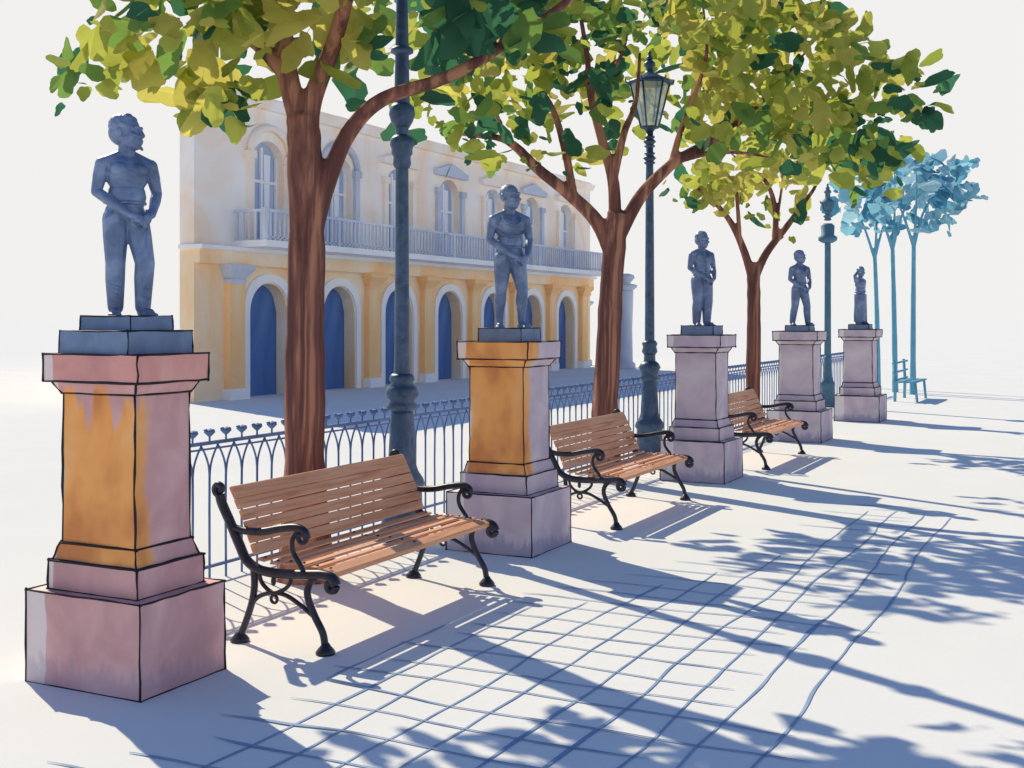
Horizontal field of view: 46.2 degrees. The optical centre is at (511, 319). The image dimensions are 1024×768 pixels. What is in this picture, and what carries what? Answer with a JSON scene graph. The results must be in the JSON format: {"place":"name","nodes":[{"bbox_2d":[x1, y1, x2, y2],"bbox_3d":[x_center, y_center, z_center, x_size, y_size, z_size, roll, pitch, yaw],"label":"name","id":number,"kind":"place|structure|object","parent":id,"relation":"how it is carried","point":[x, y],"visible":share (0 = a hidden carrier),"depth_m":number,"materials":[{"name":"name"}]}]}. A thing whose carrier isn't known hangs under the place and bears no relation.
{"place":"outdoors","nodes":[
{"label":"outdoors","id":0,"kind":"place"},
{"bbox_2d":[178,89,602,402],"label":"arcade building","id":1,"kind":"structure","parent":0,"point":[234,224],"depth_m":31.81,"materials":[{"name":"paint"}]},
{"bbox_2d":[245,274,287,395],"bbox_3d":[-5.905,0.355,28.497,0.420,2.890,1.900,0,0,26],"label":"arched door","id":2,"kind":"structure","parent":1,"relation":"in","point":[260,310],"depth_m":28.64,"materials":[{"name":"blue wood"}]},
{"bbox_2d":[245,124,288,240],"bbox_3d":[-5.836,-3.263,28.463,0.434,2.725,1.760,0,0,26],"label":"window","id":3,"kind":"structure","parent":1,"relation":"in","point":[261,166],"depth_m":28.51,"materials":[{"name":"white paint"}]},
{"bbox_2d":[322,142,361,247],"bbox_3d":[-4.547,-3.263,31.061,0.434,2.725,1.760,0,0,26],"label":"window","id":4,"kind":"structure","parent":1,"relation":"in","point":[337,208],"depth_m":31.57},
{"bbox_2d":[324,278,360,389],"bbox_3d":[-4.615,0.355,31.095,0.420,2.890,1.900,0,0,26],"label":"arched door","id":5,"kind":"structure","parent":1,"relation":"in","point":[334,311],"depth_m":31.45,"materials":[{"name":"blue wood"}]},
{"bbox_2d":[380,282,416,385],"bbox_3d":[-3.326,0.355,33.693,0.420,2.890,1.900,0,0,26],"label":"arched door","id":6,"kind":"structure","parent":1,"relation":"in","point":[387,306],"depth_m":33.82,"materials":[{"name":"blue wood"}]},
{"bbox_2d":[380,154,420,253],"bbox_3d":[-3.245,-3.300,33.653,0.460,2.800,1.900,0,0,26],"label":"window","id":7,"kind":"structure","parent":1,"relation":"in","point":[388,183],"depth_m":33.71,"materials":[{"name":"white paint"}]},
{"bbox_2d":[434,284,465,379],"bbox_3d":[-2.037,0.355,36.290,0.420,2.890,1.900,0,0,26],"label":"arched door","id":8,"kind":"structure","parent":1,"relation":"in","point":[442,310],"depth_m":36.57,"materials":[{"name":"blue wood"}]},
{"bbox_2d":[433,164,468,257],"bbox_3d":[-1.956,-3.300,36.250,0.460,2.800,1.900,0,0,26],"label":"window","id":9,"kind":"structure","parent":1,"relation":"in","point":[443,196],"depth_m":36.48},
{"bbox_2d":[481,286,507,327],"bbox_3d":[-0.747,0.355,38.888,0.420,2.890,1.900,0,0,26],"label":"arched door","id":10,"kind":"structure","parent":1,"relation":"in","point":[487,310],"depth_m":39.16,"materials":[{"name":"blue wood"}]},
{"bbox_2d":[480,174,508,260],"bbox_3d":[-0.666,-3.300,38.848,0.460,2.800,1.900,0,0,26],"label":"window","id":11,"kind":"structure","parent":1,"relation":"in","point":[488,206],"depth_m":38.44,"materials":[{"name":"white paint"}]},
{"bbox_2d":[520,184,547,264],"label":"window","id":12,"kind":"structure","parent":1,"relation":"in","point":[532,189],"depth_m":41.81,"materials":[{"name":"white paint"}]},
{"bbox_2d":[525,288,544,339],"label":"arched door","id":13,"kind":"structure","parent":1,"relation":"in","point":[528,316],"depth_m":42.01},
{"bbox_2d":[557,290,576,368],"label":"arched door","id":14,"kind":"structure","parent":1,"relation":"in","point":[561,317],"depth_m":44.55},
{"bbox_2d":[555,195,578,268],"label":"window","id":15,"kind":"structure","parent":1,"relation":"in","point":[561,218],"depth_m":44.38,"materials":[{"name":"white paint"}]},
{"bbox_2d":[0,321,1023,767],"bbox_3d":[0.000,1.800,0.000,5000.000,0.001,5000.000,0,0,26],"label":"ground","id":16,"kind":"structure","parent":0,"point":[928,673],"depth_m":7.49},
{"bbox_2d":[24,352,226,702],"bbox_3d":[-1.952,0.986,6.088,0.772,1.648,0.621,0,0,26],"label":"pedestal","id":17,"kind":"object","parent":16,"relation":"on","point":[126,601],"visible":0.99,"depth_m":5.90,"materials":[{"name":"stone"}]},
{"bbox_2d":[57,113,193,354],"bbox_3d":[-1.953,-0.435,6.088,0.472,1.225,0.473,0,0,26],"label":"statue","id":18,"kind":"object","parent":17,"relation":"on","point":[126,172],"visible":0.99,"depth_m":6.02,"materials":[{"name":"stone"}]},
{"bbox_2d":[45,0,585,584],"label":"plane tree","id":19,"kind":"object","parent":16,"relation":"on","point":[201,94],"visible":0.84,"depth_m":8.23,"materials":[{"name":"green plant"}]},
{"bbox_2d":[211,449,498,656],"bbox_3d":[-0.893,1.355,7.454,0.872,0.889,1.982,0,0,26],"label":"park bench","id":20,"kind":"object","parent":16,"relation":"on","point":[251,494],"visible":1,"depth_m":7.23,"materials":[{"name":"brown wood"}]},
{"bbox_2d":[378,0,424,542],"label":"street lamp","id":21,"kind":"object","parent":16,"relation":"on","point":[401,392],"visible":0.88,"depth_m":9.82,"materials":[{"name":"metal"}]},
{"bbox_2d":[47,504,949,767],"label":"paving joints","id":22,"kind":"object","parent":16,"relation":"on","point":[574,745],"visible":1,"depth_m":5.99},
{"bbox_2d":[445,340,571,557],"bbox_3d":[-0.019,0.986,9.565,0.762,1.652,0.765,0,0,26],"label":"pedestal","id":23,"kind":"object","parent":16,"relation":"on","point":[521,497],"visible":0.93,"depth_m":9.33,"materials":[{"name":"orange stone"}]},
{"bbox_2d":[478,184,540,341],"bbox_3d":[-0.018,-0.452,9.567,0.395,1.259,0.375,0,0,26],"label":"statue","id":24,"kind":"object","parent":23,"relation":"on","point":[509,225],"visible":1,"depth_m":9.50,"materials":[{"name":"stone"}]},
{"bbox_2d":[191,352,842,577],"bbox_3d":[2.956,1.275,18.431,0.080,1.050,24.128,0,0,26],"label":"iron fence","id":25,"kind":"object","parent":16,"relation":"on","point":[226,430],"visible":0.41,"depth_m":10.30,"materials":[{"name":"metal"}]},
{"bbox_2d":[550,409,693,529],"bbox_3d":[1.010,1.355,11.310,0.872,0.889,1.982,0,0,26],"label":"park bench","id":26,"kind":"object","parent":16,"relation":"on","point":[599,453],"visible":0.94,"depth_m":11.15,"materials":[{"name":"brown wood"}]},
{"bbox_2d":[625,51,674,463],"bbox_3d":[1.745,-0.805,15.210,0.559,5.210,0.639,0,0,26],"label":"street lamp","id":27,"kind":"object","parent":16,"relation":"on","point":[653,91],"visible":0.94,"depth_m":15.14,"materials":[{"name":"metal"}]},
{"bbox_2d":[362,0,959,483],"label":"plane tree","id":28,"kind":"object","parent":16,"relation":"on","point":[728,38],"visible":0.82,"depth_m":13.20,"materials":[{"name":"green plant"}]},
{"bbox_2d":[660,334,742,484],"bbox_3d":[2.157,0.984,13.635,0.757,1.653,0.765,0,0,26],"label":"pedestal","id":29,"kind":"object","parent":16,"relation":"on","point":[701,427],"visible":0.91,"depth_m":13.39,"materials":[{"name":"stone"}]},
{"bbox_2d":[680,231,722,334],"bbox_3d":[2.157,-0.417,13.634,0.396,1.195,0.377,0,0,26],"label":"statue","id":30,"kind":"object","parent":29,"relation":"on","point":[701,258],"visible":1,"depth_m":13.57,"materials":[{"name":"blue metal"}]},
{"bbox_2d":[728,387,808,469],"bbox_3d":[3.167,1.355,15.420,0.872,0.889,1.982,0,0,26],"label":"park bench","id":31,"kind":"object","parent":16,"relation":"on","point":[749,394],"visible":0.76,"depth_m":15.44,"materials":[{"name":"brown wood"}]},
{"bbox_2d":[659,97,912,432],"bbox_3d":[4.453,-0.887,18.908,3.749,5.474,2.758,0,0,-32],"label":"plane tree","id":32,"kind":"object","parent":16,"relation":"on","point":[720,189],"visible":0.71,"depth_m":18.79,"materials":[{"name":"green plant"}]},
{"bbox_2d":[766,330,832,442],"bbox_3d":[4.332,0.984,18.057,0.823,1.651,0.824,0,0,26],"label":"pedestal","id":33,"kind":"object","parent":16,"relation":"on","point":[799,380],"visible":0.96,"depth_m":17.80,"materials":[{"name":"stone"}]},
{"bbox_2d":[785,250,814,330],"bbox_3d":[4.346,-0.440,18.051,0.413,1.234,0.375,0,0,26],"label":"statue","id":34,"kind":"object","parent":33,"relation":"on","point":[799,271],"visible":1,"depth_m":17.99,"materials":[{"name":"grey metal"}]},
{"bbox_2d":[818,184,836,406],"bbox_3d":[6.547,-0.515,24.884,0.370,4.630,0.380,0,0,26],"label":"street lamp","id":35,"kind":"object","parent":16,"relation":"on","point":[827,237],"visible":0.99,"depth_m":24.82,"materials":[{"name":"metal"}]},
{"bbox_2d":[834,329,886,422],"bbox_3d":[6.261,0.985,21.564,0.804,1.650,0.806,0,0,26],"label":"pedestal","id":36,"kind":"object","parent":16,"relation":"on","point":[859,397],"visible":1,"depth_m":21.31,"materials":[{"name":"grey"}]},
{"bbox_2d":[848,266,872,328],"bbox_3d":[6.259,-0.394,21.561,0.380,1.147,0.432,0,0,26],"label":"statue","id":37,"kind":"object","parent":36,"relation":"on","point":[860,308],"visible":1,"depth_m":21.47,"materials":[{"name":"grey stone"}]},
{"bbox_2d":[820,157,906,385],"bbox_3d":[9.290,-1.388,31.395,2.190,6.588,3.156,0,0,26],"label":"slender tree","id":38,"kind":"object","parent":16,"relation":"on","point":[850,215],"visible":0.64,"depth_m":31.44,"materials":[{"name":"blue plant"}]},
{"bbox_2d":[867,155,945,391],"bbox_3d":[9.729,-1.304,29.988,2.648,6.312,2.171,0,0,-31],"label":"slender tree","id":39,"kind":"object","parent":16,"relation":"on","point":[880,212],"visible":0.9,"depth_m":29.95,"materials":[{"name":"blue plant"}]},
{"bbox_2d":[892,359,926,401],"bbox_3d":[8.967,1.350,27.032,0.546,0.904,1.801,0,0,26],"label":"garden bench","id":40,"kind":"object","parent":16,"relation":"on","point":[906,379],"visible":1,"depth_m":26.78,"materials":[{"name":"teal paint"}]},
{"bbox_2d":[886,149,988,394],"bbox_3d":[10.415,-1.141,28.988,2.234,5.983,1.772,0,0,-19],"label":"slender tree","id":41,"kind":"object","parent":16,"relation":"on","point":[956,171],"visible":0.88,"depth_m":28.89,"materials":[{"name":"blue plant"}]},
{"bbox_2d":[0,0,1023,320],"label":"sky","id":42,"kind":"structure","parent":0,"point":[52,257],"materials":[{"name":"white"}]},
{"bbox_2d":[620,274,636,368],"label":"stone column","id":43,"kind":"structure","parent":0,"point":[626,357],"depth_m":43.77,"materials":[{"name":"white stone"}]}
]}

